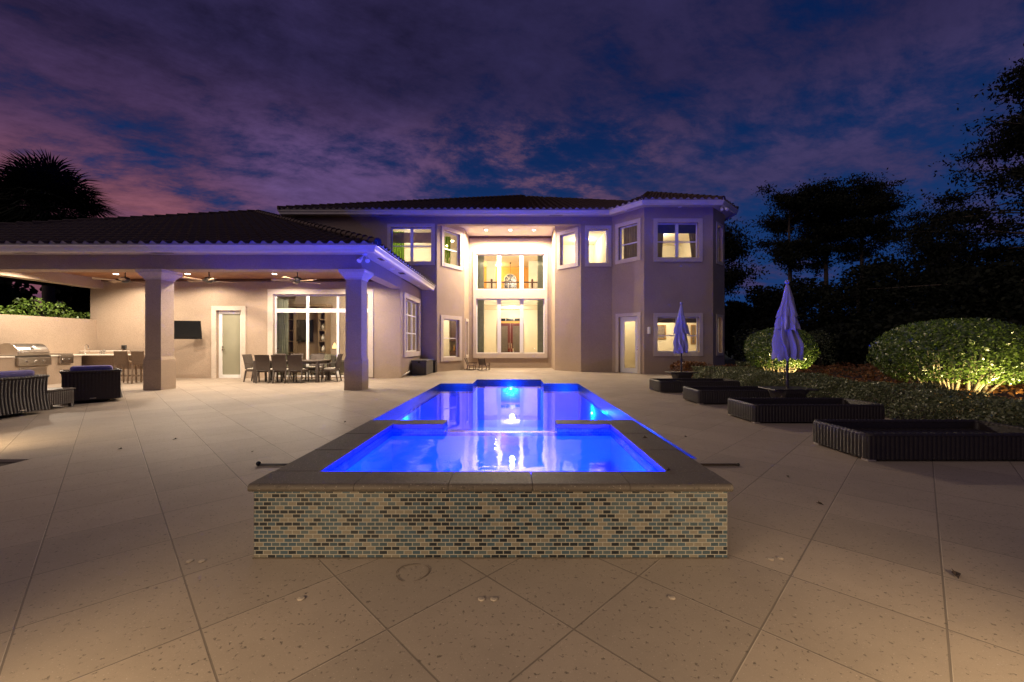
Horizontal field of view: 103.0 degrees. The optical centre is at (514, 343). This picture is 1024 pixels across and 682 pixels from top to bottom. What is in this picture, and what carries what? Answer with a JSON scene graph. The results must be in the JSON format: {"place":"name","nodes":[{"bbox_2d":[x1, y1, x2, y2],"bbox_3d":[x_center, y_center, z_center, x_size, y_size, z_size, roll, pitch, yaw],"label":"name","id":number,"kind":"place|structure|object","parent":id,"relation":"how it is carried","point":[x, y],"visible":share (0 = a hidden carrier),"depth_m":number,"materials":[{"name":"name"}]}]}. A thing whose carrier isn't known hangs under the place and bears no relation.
{"place":"outdoors","nodes":[
{"label":"outdoors","id":0,"kind":"place"},
{"bbox_2d":[433,360,436,372],"bbox_3d":[-3.785,1.045,18.750,0.330,0.550,0.400,0,0,0],"label":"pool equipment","id":1,"kind":"object","parent":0,"point":[434,366],"visible":0.51,"depth_m":18.57,"materials":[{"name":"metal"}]},
{"bbox_2d":[0,368,1023,681],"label":"pool deck","id":2,"kind":"structure","parent":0,"point":[104,538],"depth_m":2.33,"materials":[{"name":"stone"}]},
{"bbox_2d":[0,370,49,417],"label":"club chair","id":3,"kind":"object","parent":2,"relation":"on","point":[21,391],"visible":1,"depth_m":7.45,"materials":[{"name":"wicker"}]},
{"bbox_2d":[0,297,89,318],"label":"hedge","id":4,"kind":"object","parent":2,"relation":"on","point":[10,310],"visible":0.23,"depth_m":14.22,"materials":[{"name":"green plant"}]},
{"bbox_2d":[0,314,96,353],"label":"garden wall","id":5,"kind":"structure","parent":2,"relation":"on","point":[63,335],"depth_m":14.13,"materials":[{"name":"paint"}]},
{"bbox_2d":[44,387,75,409],"bbox_3d":[-9.580,1.123,8.370,0.540,0.395,0.540,0,0,0],"label":"side table","id":6,"kind":"object","parent":2,"relation":"on","point":[60,395],"visible":0.5,"depth_m":8.40,"materials":[{"name":"brown wicker"}]},
{"bbox_2d":[0,350,142,384],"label":"outdoor counter","id":7,"kind":"object","parent":2,"relation":"on","point":[54,368],"visible":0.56,"depth_m":14.10,"materials":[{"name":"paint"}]},
{"bbox_2d":[0,343,50,365],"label":"gas grill","id":8,"kind":"object","parent":7,"relation":"in","point":[29,354],"visible":0.99,"depth_m":12.60,"materials":[{"name":"silver metal"}]},
{"bbox_2d":[19,367,46,374],"bbox_3d":[-15.060,0.990,12.760,0.076,0.500,0.720,0,0,0],"label":"cabinet door","id":9,"kind":"structure","parent":7,"relation":"attached to","point":[40,370],"depth_m":12.89,"materials":[{"name":"silver metal"}]},
{"bbox_2d":[49,353,73,363],"bbox_3d":[-15.287,0.490,13.660,0.625,0.340,0.400,0,0,0],"label":"side burner","id":10,"kind":"object","parent":7,"relation":"in","point":[64,358],"visible":0.93,"depth_m":13.58,"materials":[{"name":"silver metal"}]},
{"bbox_2d":[59,365,122,402],"bbox_3d":[-9.743,0.905,9.373,0.905,0.830,1.000,0,0,42],"label":"club chair","id":11,"kind":"object","parent":2,"relation":"on","point":[95,383],"visible":0.87,"depth_m":9.13,"materials":[{"name":"wicker"}]},
{"bbox_2d":[113,351,136,383],"bbox_3d":[-13.080,0.781,13.680,0.420,1.081,0.496,0,0,-14],"label":"bar stool","id":12,"kind":"object","parent":2,"relation":"on","point":[121,358],"visible":0.84,"depth_m":13.50,"materials":[{"name":"beige wicker"}]},
{"bbox_2d":[131,351,144,383],"bbox_3d":[-12.549,0.781,13.730,0.420,1.081,0.496,0,0,-10],"label":"bar stool","id":13,"kind":"object","parent":2,"relation":"on","point":[137,357],"visible":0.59,"depth_m":13.52,"materials":[{"name":"beige wicker"}]},
{"bbox_2d":[242,354,266,381],"bbox_3d":[-9.130,0.846,14.300,0.601,0.953,0.540,0,0,0],"label":"dining chair","id":14,"kind":"object","parent":2,"relation":"on","point":[248,361],"visible":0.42,"depth_m":14.15,"materials":[{"name":"brown wicker"}]},
{"bbox_2d":[254,355,277,382],"bbox_3d":[-8.408,0.846,13.800,0.474,0.953,0.601,0,0,0],"label":"dining chair","id":15,"kind":"object","parent":2,"relation":"on","point":[262,362],"visible":0.82,"depth_m":13.58,"materials":[{"name":"brown wicker"}]},
{"bbox_2d":[256,461,287,465],"bbox_3d":[-2.563,1.294,4.400,0.466,0.052,0.052,0,0,0],"label":"deck rod","id":16,"kind":"object","parent":2,"relation":"on","point":[258,463],"visible":0.98,"depth_m":4.39,"materials":[{"name":"grey plastic"}]},
{"bbox_2d":[271,355,293,382],"bbox_3d":[-7.862,0.846,13.800,0.474,0.953,0.601,0,0,0],"label":"dining chair","id":17,"kind":"object","parent":2,"relation":"on","point":[279,363],"visible":0.84,"depth_m":13.58,"materials":[{"name":"brown wicker"}]},
{"bbox_2d":[253,360,330,382],"bbox_3d":[-7.800,0.948,14.330,2.240,0.745,0.980,0,0,0],"label":"dining table","id":18,"kind":"object","parent":2,"relation":"on","point":[316,362],"visible":0.66,"depth_m":13.87,"materials":[{"name":"brown wood"}]},
{"bbox_2d":[282,354,303,379],"bbox_3d":[-8.189,0.846,15.030,0.474,0.953,0.601,0,0,2],"label":"dining chair","id":19,"kind":"object","parent":2,"relation":"on","point":[291,372],"visible":0.15,"depth_m":15.24,"materials":[{"name":"brown wicker"}]},
{"bbox_2d":[287,355,308,382],"bbox_3d":[-7.338,0.846,13.801,0.474,0.953,0.601,0,0,-2],"label":"dining chair","id":20,"kind":"object","parent":2,"relation":"on","point":[295,365],"visible":0.99,"depth_m":13.58,"materials":[{"name":"brown wicker"}]},
{"bbox_2d":[305,354,324,379],"bbox_3d":[-7.384,0.846,15.029,0.474,0.953,0.601,0,0,-4],"label":"dining chair","id":21,"kind":"object","parent":2,"relation":"on","point":[316,357],"visible":0.51,"depth_m":15.24,"materials":[{"name":"brown wicker"}]},
{"bbox_2d":[321,354,342,381],"bbox_3d":[-6.421,0.846,14.305,0.601,0.953,0.540,0,0,-6],"label":"dining chair","id":22,"kind":"object","parent":2,"relation":"on","point":[337,365],"visible":1,"depth_m":14.12,"materials":[{"name":"brown wicker"}]},
{"bbox_2d":[0,191,738,389],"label":"house","id":23,"kind":"structure","parent":2,"relation":"on","point":[606,304],"depth_m":17.80,"materials":[{"name":"beige paint"}]},
{"bbox_2d":[92,272,144,283],"bbox_3d":[-13.197,-2.268,13.860,1.502,0.415,1.460,0,0,0],"label":"ceiling fan","id":24,"kind":"object","parent":23,"relation":"hanging from","point":[125,279],"visible":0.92,"depth_m":13.72,"materials":[{"name":"wood"}]},
{"bbox_2d":[174,321,201,338],"bbox_3d":[-12.326,-0.515,15.383,1.000,0.688,0.538,0,0,-14],"label":"television","id":25,"kind":"object","parent":23,"relation":"attached to","point":[187,329],"depth_m":15.19,"materials":[{"name":"black plastic"}]},
{"bbox_2d":[181,272,236,284],"bbox_3d":[-10.398,-2.268,13.827,1.491,0.415,1.500,0,0,0],"label":"ceiling fan","id":26,"kind":"object","parent":23,"relation":"hanging from","point":[209,279],"visible":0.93,"depth_m":13.72,"materials":[{"name":"wood"}]},
{"bbox_2d":[211,306,245,377],"bbox_3d":[-10.977,-0.063,15.708,1.305,2.775,0.205,0,0,0],"label":"door","id":27,"kind":"structure","parent":23,"relation":"in","point":[232,324],"depth_m":15.76,"materials":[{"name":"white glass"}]},
{"bbox_2d":[277,298,287,374],"bbox_3d":[-9.198,-0.240,16.020,0.569,3.080,0.124,0,0,0],"label":"curtain","id":28,"kind":"object","parent":23,"relation":"hanging from","point":[282,332],"visible":0.45,"depth_m":16.01,"materials":[{"name":"fabric"}]},
{"bbox_2d":[271,272,320,284],"bbox_3d":[-7.380,-2.268,13.745,1.503,0.415,1.470,0,0,0],"label":"ceiling fan","id":29,"kind":"object","parent":23,"relation":"hanging from","point":[297,280],"visible":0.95,"depth_m":13.69,"materials":[{"name":"wood"}]},
{"bbox_2d":[288,304,332,372],"bbox_3d":[-9.466,-0.240,18.700,1.925,3.120,0.600,0,0,0],"label":"shelf unit","id":30,"kind":"object","parent":23,"relation":"on","point":[317,343],"visible":0.56,"depth_m":18.76,"materials":[{"name":"brown wood"}]},
{"bbox_2d":[296,320,312,341],"bbox_3d":[-9.694,-0.600,18.738,0.803,1.000,0.085,0,0,0],"label":"television","id":31,"kind":"object","parent":30,"relation":"attached to","point":[300,330],"visible":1,"depth_m":18.70,"materials":[{"name":"black plastic"}]},
{"bbox_2d":[267,289,372,376],"bbox_3d":[-7.455,-0.406,15.712,4.049,3.372,0.215,0,0,0],"label":"sliding door","id":32,"kind":"structure","parent":23,"relation":"in","point":[270,292],"depth_m":15.60,"materials":[{"name":"white glass"}]},
{"bbox_2d":[302,355,343,372],"bbox_3d":[-8.120,0.855,17.475,1.617,0.770,0.950,0,0,0],"label":"sofa","id":33,"kind":"object","parent":23,"relation":"on","point":[333,358],"visible":0.23,"depth_m":17.00,"materials":[{"name":"fabric"}]},
{"bbox_2d":[324,354,333,366],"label":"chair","id":34,"kind":"object","parent":33,"relation":"on","point":[327,356],"visible":0.25,"depth_m":16.97,"materials":[{"name":"fabric"}]},
{"bbox_2d":[357,253,369,262],"bbox_3d":[-4.200,-2.381,11.351,0.367,0.277,0.257,0,0,0],"label":"floodlight","id":35,"kind":"object","parent":23,"relation":"attached to","point":[367,260],"visible":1,"depth_m":11.29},
{"bbox_2d":[393,231,403,259],"bbox_3d":[-5.611,-4.480,19.550,0.598,1.800,0.124,0,0,0],"label":"curtain","id":36,"kind":"object","parent":23,"relation":"hanging from","point":[398,251],"visible":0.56,"depth_m":19.54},
{"bbox_2d":[387,224,434,264],"bbox_3d":[-4.866,-4.652,19.168,2.233,1.945,0.225,0,0,0],"label":"window","id":37,"kind":"structure","parent":23,"relation":"in","point":[411,262],"depth_m":19.07,"materials":[{"name":"white wood"}]},
{"bbox_2d":[393,232,430,242],"bbox_3d":[-4.915,-5.050,19.410,1.928,0.500,0.020,0,0,0],"label":"roller shade","id":38,"kind":"object","parent":23,"relation":"attached to","point":[404,237],"visible":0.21,"depth_m":19.40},
{"bbox_2d":[404,292,420,356],"bbox_3d":[-4.468,-0.755,17.490,0.225,2.590,2.800,0,0,0],"label":"window","id":39,"kind":"structure","parent":23,"relation":"in","point":[407,353],"depth_m":17.31,"materials":[{"name":"white wood"}]},
{"bbox_2d":[444,236,450,263],"bbox_3d":[-3.507,-4.480,20.436,0.550,1.800,0.124,0,0,0],"label":"curtain","id":40,"kind":"object","parent":23,"relation":"hanging from","point":[447,245],"visible":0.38,"depth_m":20.43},
{"bbox_2d":[444,320,455,355],"bbox_3d":[-3.750,-0.135,23.650,1.700,2.890,0.900,0,0,0],"label":"kitchen cabinet","id":41,"kind":"object","parent":23,"relation":"on","point":[449,329],"visible":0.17,"depth_m":23.30,"materials":[{"name":"wood"}]},
{"bbox_2d":[440,315,461,361],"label":"window","id":42,"kind":"structure","parent":23,"relation":"in","point":[442,317],"depth_m":19.88,"materials":[{"name":"white wood"}]},
{"bbox_2d":[441,226,462,270],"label":"window","id":43,"kind":"structure","parent":23,"relation":"in","point":[443,228],"depth_m":20.05,"materials":[{"name":"white wood"}]},
{"bbox_2d":[465,318,468,357],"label":"window","id":44,"kind":"structure","parent":23,"relation":"in","point":[466,356],"depth_m":21.23,"materials":[{"name":"white wood"}]},
{"bbox_2d":[478,256,483,351],"bbox_3d":[-1.922,-2.045,22.750,0.390,6.670,0.124,0,0,0],"label":"curtain","id":45,"kind":"object","parent":23,"relation":"hanging from","point":[480,305],"visible":0.55,"depth_m":22.73,"materials":[{"name":"fabric"}]},
{"bbox_2d":[473,248,546,357],"bbox_3d":[-0.256,-2.216,22.330,4.058,5.992,0.220,0,0,0],"label":"window","id":46,"kind":"structure","parent":23,"relation":"in","point":[498,293],"depth_m":22.25,"materials":[{"name":"white glass"}]},
{"bbox_2d":[476,299,543,352],"bbox_3d":[-0.254,-0.967,22.404,3.738,3.002,0.072,0,0,0],"label":"window","id":47,"kind":"structure","parent":23,"relation":"in","point":[498,300],"depth_m":22.37,"materials":[{"name":"white wood"}]},
{"bbox_2d":[501,318,519,351],"bbox_3d":[-0.360,-0.310,30.884,1.980,3.220,0.152,0,0,0],"label":"entrance door","id":48,"kind":"structure","parent":23,"relation":"attached to","point":[510,336],"depth_m":30.91,"materials":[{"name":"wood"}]},
{"bbox_2d":[501,323,509,351],"bbox_3d":[-0.860,-0.130,30.915,0.980,2.860,0.070,0,0,0],"label":"door leaf","id":49,"kind":"structure","parent":48,"relation":"in","point":[505,327],"depth_m":30.91,"materials":[{"name":"brown wood"}]},
{"bbox_2d":[510,323,519,351],"bbox_3d":[0.140,-0.130,30.879,0.980,2.860,0.142,0,0,0],"label":"door leaf","id":50,"kind":"structure","parent":48,"relation":"in","point":[514,327],"depth_m":30.91,"materials":[{"name":"brown wood"}]},
{"bbox_2d":[484,279,536,288],"bbox_3d":[-0.242,-3.645,27.050,4.715,1.330,0.160,0,0,0],"label":"balcony railing","id":51,"kind":"object","parent":23,"relation":"on","point":[492,282],"visible":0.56,"depth_m":27.02,"materials":[{"name":"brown wood"}]},
{"bbox_2d":[504,274,516,287],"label":"arched window","id":52,"kind":"structure","parent":23,"relation":"attached to","point":[507,278],"depth_m":30.93,"materials":[{"name":"white glass"}]},
{"bbox_2d":[537,256,542,351],"bbox_3d":[1.434,-2.045,22.750,0.362,6.670,0.124,0,0,0],"label":"curtain","id":53,"kind":"object","parent":23,"relation":"hanging from","point":[539,305],"visible":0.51,"depth_m":22.71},
{"bbox_2d":[557,227,577,269],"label":"window","id":54,"kind":"structure","parent":23,"relation":"in","point":[575,229],"depth_m":19.73,"materials":[{"name":"white wood"}]},
{"bbox_2d":[585,225,610,266],"bbox_3d":[3.893,-4.577,19.163,1.233,1.917,0.215,0,0,0],"label":"window","id":55,"kind":"structure","parent":23,"relation":"in","point":[587,264],"depth_m":19.07,"materials":[{"name":"white wood"}]},
{"bbox_2d":[615,218,640,264],"bbox_3d":[5.160,-4.607,18.470,0.215,1.857,1.335,0,0,-40],"label":"window","id":56,"kind":"structure","parent":23,"relation":"in","point":[638,221],"depth_m":18.53,"materials":[{"name":"white wood"}]},
{"bbox_2d":[616,312,640,373],"bbox_3d":[5.166,-0.032,18.470,0.205,2.704,1.316,0,0,-40],"label":"door","id":57,"kind":"structure","parent":23,"relation":"in","point":[636,317],"depth_m":18.59,"materials":[{"name":"white wood"}]},
{"bbox_2d":[624,225,636,258],"bbox_3d":[5.377,-4.455,18.736,0.124,1.950,0.920,0,0,-40],"label":"curtain","id":58,"kind":"object","parent":23,"relation":"hanging from","point":[630,236],"visible":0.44,"depth_m":18.79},
{"bbox_2d":[658,233,662,256],"bbox_3d":[6.543,-4.455,18.250,0.313,1.850,0.124,0,0,0],"label":"curtain","id":59,"kind":"object","parent":23,"relation":"hanging from","point":[660,245],"visible":0.48,"depth_m":18.24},
{"bbox_2d":[658,325,665,338],"bbox_3d":[7.573,-0.605,21.175,0.544,0.750,0.030,0,0,0],"label":"framed picture","id":60,"kind":"object","parent":23,"relation":"attached to","point":[661,329],"visible":0.59,"depth_m":21.18,"materials":[{"name":"fabric"}]},
{"bbox_2d":[658,225,695,232],"bbox_3d":[7.218,-5.100,18.090,1.821,0.400,0.020,0,0,0],"label":"roller shade","id":61,"kind":"object","parent":23,"relation":"attached to","point":[681,228],"visible":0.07,"depth_m":18.08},
{"bbox_2d":[658,318,695,322],"bbox_3d":[7.240,-1.055,18.090,1.866,0.250,0.020,0,0,0],"label":"roller shade","id":62,"kind":"object","parent":23,"relation":"attached to","point":[672,320],"depth_m":18.08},
{"bbox_2d":[653,218,702,261],"bbox_3d":[7.118,-4.524,17.867,2.136,1.885,0.225,0,0,0],"label":"window","id":63,"kind":"structure","parent":23,"relation":"in","point":[655,221],"depth_m":17.76,"materials":[{"name":"white glass"}]},
{"bbox_2d":[653,313,702,355],"bbox_3d":[7.128,-0.401,17.867,2.156,1.880,0.225,0,0,0],"label":"window","id":64,"kind":"structure","parent":23,"relation":"in","point":[655,315],"depth_m":17.76,"materials":[{"name":"white wood"}]},
{"bbox_2d":[689,233,695,256],"bbox_3d":[7.928,-4.455,18.250,0.491,1.850,0.124,0,0,0],"label":"curtain","id":65,"kind":"object","parent":23,"relation":"hanging from","point":[692,236],"visible":0.5,"depth_m":18.25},
{"bbox_2d":[691,325,695,343],"bbox_3d":[9.268,-0.480,21.175,0.259,1.000,0.030,0,0,0],"label":"framed picture","id":66,"kind":"object","parent":23,"relation":"attached to","point":[693,332],"visible":1,"depth_m":21.18,"materials":[{"name":"fabric"}]},
{"bbox_2d":[716,222,722,265],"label":"window","id":67,"kind":"structure","parent":23,"relation":"in","point":[717,223],"depth_m":18.24,"materials":[{"name":"white wood"}]},
{"bbox_2d":[716,314,722,355],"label":"window","id":68,"kind":"structure","parent":23,"relation":"in","point":[717,315],"depth_m":18.24,"materials":[{"name":"white wood"}]},
{"bbox_2d":[411,359,433,374],"bbox_3d":[-4.020,0.995,17.740,0.660,0.610,1.460,0,0,0],"label":"storage box","id":69,"kind":"object","parent":2,"relation":"on","point":[422,366],"visible":1,"depth_m":17.05,"materials":[{"name":"grey plastic"}]},
{"bbox_2d":[464,358,476,369],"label":"rocking chair","id":70,"kind":"object","parent":2,"relation":"on","point":[467,362],"visible":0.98,"depth_m":20.51,"materials":[{"name":"brown wood"}]},
{"bbox_2d":[477,358,489,369],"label":"rocking chair","id":71,"kind":"object","parent":2,"relation":"on","point":[482,362],"visible":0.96,"depth_m":20.20,"materials":[{"name":"brown wood"}]},
{"bbox_2d":[247,420,733,558],"bbox_3d":[-0.150,1.314,3.540,2.960,0.912,2.120,0,0,0],"label":"raised spa","id":72,"kind":"object","parent":2,"relation":"on","point":[436,489],"visible":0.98,"depth_m":2.50,"materials":[{"name":"multicoloured tile"}]},
{"bbox_2d":[373,379,696,458],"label":"swimming pool","id":73,"kind":"structure","parent":2,"relation":"in","point":[507,405],"depth_m":13.50,"materials":[{"name":"liquid"}]},
{"bbox_2d":[665,371,698,377],"bbox_3d":[5.170,1.085,12.660,0.840,0.430,0.574,0,0,0],"label":"umbrella table","id":74,"kind":"object","parent":2,"relation":"on","point":[682,374],"visible":0.48,"depth_m":12.42,"materials":[{"name":"wicker"}]},
{"bbox_2d":[673,302,689,371],"bbox_3d":[5.183,-0.018,12.654,0.478,2.575,0.527,0,0,0],"label":"patio umbrella","id":75,"kind":"object","parent":74,"relation":"in","point":[680,340],"visible":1,"depth_m":12.56,"materials":[{"name":"fabric"}]},
{"bbox_2d":[649,378,739,392],"bbox_3d":[4.990,1.161,11.410,2.208,0.317,0.888,0,0,0],"label":"sun lounger","id":76,"kind":"object","parent":2,"relation":"on","point":[661,385],"visible":0.82,"depth_m":10.98,"materials":[{"name":"wicker"}]},
{"bbox_2d":[700,463,739,465],"bbox_3d":[2.213,1.304,4.400,0.426,0.032,0.032,0,0,0],"label":"deck rod","id":77,"kind":"object","parent":2,"relation":"on","point":[720,464],"visible":0.98,"depth_m":4.39,"materials":[{"name":"black plastic"}]},
{"bbox_2d":[683,386,770,404],"bbox_3d":[5.075,1.161,9.260,2.208,0.317,0.888,0,0,0],"label":"sun lounger","id":78,"kind":"object","parent":2,"relation":"on","point":[701,395],"visible":0.63,"depth_m":8.83,"materials":[{"name":"wicker"}]},
{"bbox_2d":[758,386,818,397],"bbox_3d":[5.380,1.085,8.050,0.840,0.430,0.574,0,0,0],"label":"umbrella table","id":79,"kind":"object","parent":2,"relation":"on","point":[789,392],"visible":0.49,"depth_m":7.83,"materials":[{"name":"wicker"}]},
{"bbox_2d":[772,280,803,387],"bbox_3d":[5.378,0.003,8.035,0.524,2.535,0.466,0,0,26],"label":"patio umbrella","id":80,"kind":"object","parent":79,"relation":"in","point":[787,342],"visible":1,"depth_m":7.96,"materials":[{"name":"fabric"}]},
{"bbox_2d":[728,398,884,422],"bbox_3d":[5.045,1.161,7.170,2.208,0.317,0.888,0,0,0],"label":"sun lounger","id":81,"kind":"object","parent":2,"relation":"on","point":[755,410],"visible":0.93,"depth_m":6.74,"materials":[{"name":"wicker"}]},
{"bbox_2d":[813,419,1023,460],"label":"sun lounger","id":82,"kind":"object","parent":2,"relation":"on","point":[911,439],"visible":1,"depth_m":4.56,"materials":[{"name":"wicker"}]},
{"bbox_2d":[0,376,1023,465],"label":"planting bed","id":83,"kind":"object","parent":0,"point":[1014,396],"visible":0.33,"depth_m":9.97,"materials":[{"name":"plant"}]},
{"bbox_2d":[668,360,706,377],"bbox_3d":[6.879,1.001,16.198,1.299,0.670,0.966,0,0,-30],"label":"hedge","id":84,"kind":"object","parent":83,"relation":"on","point":[686,366],"visible":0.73,"depth_m":16.01,"materials":[{"name":"red plant"}]},
{"bbox_2d":[736,361,784,381],"bbox_3d":[8.794,0.971,14.450,1.311,0.715,1.405,0,0,-14],"label":"hedge","id":85,"kind":"object","parent":83,"relation":"on","point":[743,363],"visible":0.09,"depth_m":14.80,"materials":[{"name":"green plant"}]},
{"bbox_2d":[743,327,820,384],"bbox_3d":[8.448,0.403,12.998,2.108,1.918,1.998,0,0,0],"label":"topiary shrub","id":86,"kind":"object","parent":83,"relation":"on","point":[758,341],"visible":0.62,"depth_m":12.67,"materials":[{"name":"green plant"}]},
{"bbox_2d":[691,365,1023,426],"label":"hedge","id":87,"kind":"object","parent":83,"relation":"on","point":[857,390],"visible":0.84,"depth_m":7.38,"materials":[{"name":"green plant"}]},
{"bbox_2d":[708,362,1023,402],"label":"ground cover","id":88,"kind":"object","parent":83,"relation":"on","point":[870,371],"visible":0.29,"depth_m":12.71,"materials":[{"name":"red plant"}]},
{"bbox_2d":[866,317,1023,406],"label":"topiary shrub","id":89,"kind":"object","parent":83,"relation":"on","point":[989,375],"visible":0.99,"depth_m":8.27,"materials":[{"name":"green plant"}]},
{"bbox_2d":[0,0,1023,325],"label":"sky","id":90,"kind":"structure","parent":0,"point":[174,106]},
{"bbox_2d":[669,351,1021,388],"bbox_3d":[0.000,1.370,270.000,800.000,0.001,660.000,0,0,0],"label":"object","id":91,"kind":"structure","parent":0,"point":[728,360],"depth_m":24.54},
{"bbox_2d":[0,282,32,314],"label":"dense tree","id":92,"kind":"object","parent":91,"relation":"on","point":[8,295],"visible":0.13,"depth_m":16.09,"materials":[{"name":"green plant"}]},
{"bbox_2d":[0,280,39,314],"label":"dense tree","id":93,"kind":"object","parent":91,"relation":"on","point":[23,291],"visible":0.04,"depth_m":20.51,"materials":[{"name":"green plant"}]},
{"bbox_2d":[36,286,73,316],"bbox_3d":[-23.457,-1.224,23.038,5.433,5.429,4.778,0,0,-23],"label":"dense tree","id":94,"kind":"object","parent":91,"relation":"on","point":[60,293],"visible":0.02,"depth_m":21.29,"materials":[{"name":"green plant"}]},
{"bbox_2d":[0,148,125,316],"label":"palm tree","id":95,"kind":"object","parent":91,"relation":"on","point":[37,191],"visible":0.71,"depth_m":18.98,"materials":[{"name":"green plant"}]},
{"bbox_2d":[63,286,89,318],"bbox_3d":[-19.492,-0.647,19.962,4.086,4.841,5.014,0,0,0],"label":"dense tree","id":96,"kind":"object","parent":91,"relation":"on","point":[79,299],"visible":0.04,"depth_m":17.92,"materials":[{"name":"green plant"}]},
{"bbox_2d":[724,203,777,362],"bbox_3d":[15.427,-4.175,29.894,7.741,11.215,7.631,0,0,0],"label":"tree","id":97,"kind":"object","parent":91,"relation":"on","point":[733,251],"visible":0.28,"depth_m":28.93,"materials":[{"name":"green plant"}]},
{"bbox_2d":[735,318,798,360],"bbox_3d":[15.906,-0.090,25.811,3.994,3.067,3.646,0,0,-31],"label":"dense tree","id":98,"kind":"object","parent":91,"relation":"on","point":[758,324],"visible":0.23,"depth_m":25.89,"materials":[{"name":"green plant"}]},
{"bbox_2d":[744,277,827,332],"bbox_3d":[21.362,-1.853,33.085,6.266,6.564,4.985,0,0,33],"label":"dense tree","id":99,"kind":"object","parent":91,"relation":"on","point":[766,301],"visible":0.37,"depth_m":31.83,"materials":[{"name":"green plant"}]},
{"bbox_2d":[731,328,845,366],"bbox_3d":[16.307,0.244,23.751,7.922,2.202,1.912,0,0,-19],"label":"hedge","id":100,"kind":"object","parent":91,"relation":"on","point":[821,359],"visible":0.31,"depth_m":23.48,"materials":[{"name":"green plant"}]},
{"bbox_2d":[740,178,846,280],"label":"bald cypress","id":101,"kind":"object","parent":91,"relation":"on","point":[790,254],"visible":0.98,"depth_m":41.28,"materials":[{"name":"green plant"}]},
{"bbox_2d":[781,278,870,331],"bbox_3d":[28.354,-2.533,37.810,6.296,7.921,6.933,0,0,0],"label":"dense tree","id":102,"kind":"object","parent":91,"relation":"on","point":[819,311],"visible":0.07,"depth_m":37.04,"materials":[{"name":"green plant"}]},
{"bbox_2d":[768,173,888,311],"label":"bald cypress","id":103,"kind":"object","parent":91,"relation":"on","point":[834,212],"visible":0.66,"depth_m":41.58,"materials":[{"name":"green plant"}]},
{"bbox_2d":[813,168,930,277],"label":"bald cypress","id":104,"kind":"object","parent":91,"relation":"on","point":[884,206],"visible":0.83,"depth_m":40.43,"materials":[{"name":"green plant"}]},
{"bbox_2d":[850,253,952,316],"bbox_3d":[34.289,-3.309,36.136,8.118,9.470,6.779,0,0,0],"label":"dense tree","id":105,"kind":"object","parent":91,"relation":"on","point":[884,258],"visible":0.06,"depth_m":35.52,"materials":[{"name":"green plant"}]},
{"bbox_2d":[866,307,974,368],"bbox_3d":[21.802,-0.005,21.970,4.537,3.963,5.249,0,0,0],"label":"topiary shrub","id":106,"kind":"object","parent":91,"relation":"on","point":[896,319],"visible":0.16,"depth_m":21.40,"materials":[{"name":"green plant"}]},
{"bbox_2d":[873,191,1001,303],"bbox_3d":[33.580,-5.078,32.947,7.466,13.017,6.990,0,0,0],"label":"tree","id":107,"kind":"object","parent":91,"relation":"on","point":[923,255],"visible":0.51,"depth_m":32.62,"materials":[{"name":"green plant"}]},
{"bbox_2d":[872,44,1023,311],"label":"bald cypress","id":108,"kind":"object","parent":91,"relation":"on","point":[1011,145],"visible":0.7,"depth_m":26.11,"materials":[{"name":"green plant"}]},
{"bbox_2d":[919,318,1023,370],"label":"bush","id":109,"kind":"object","parent":91,"relation":"on","point":[1020,322],"visible":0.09,"depth_m":18.66,"materials":[{"name":"green plant"}]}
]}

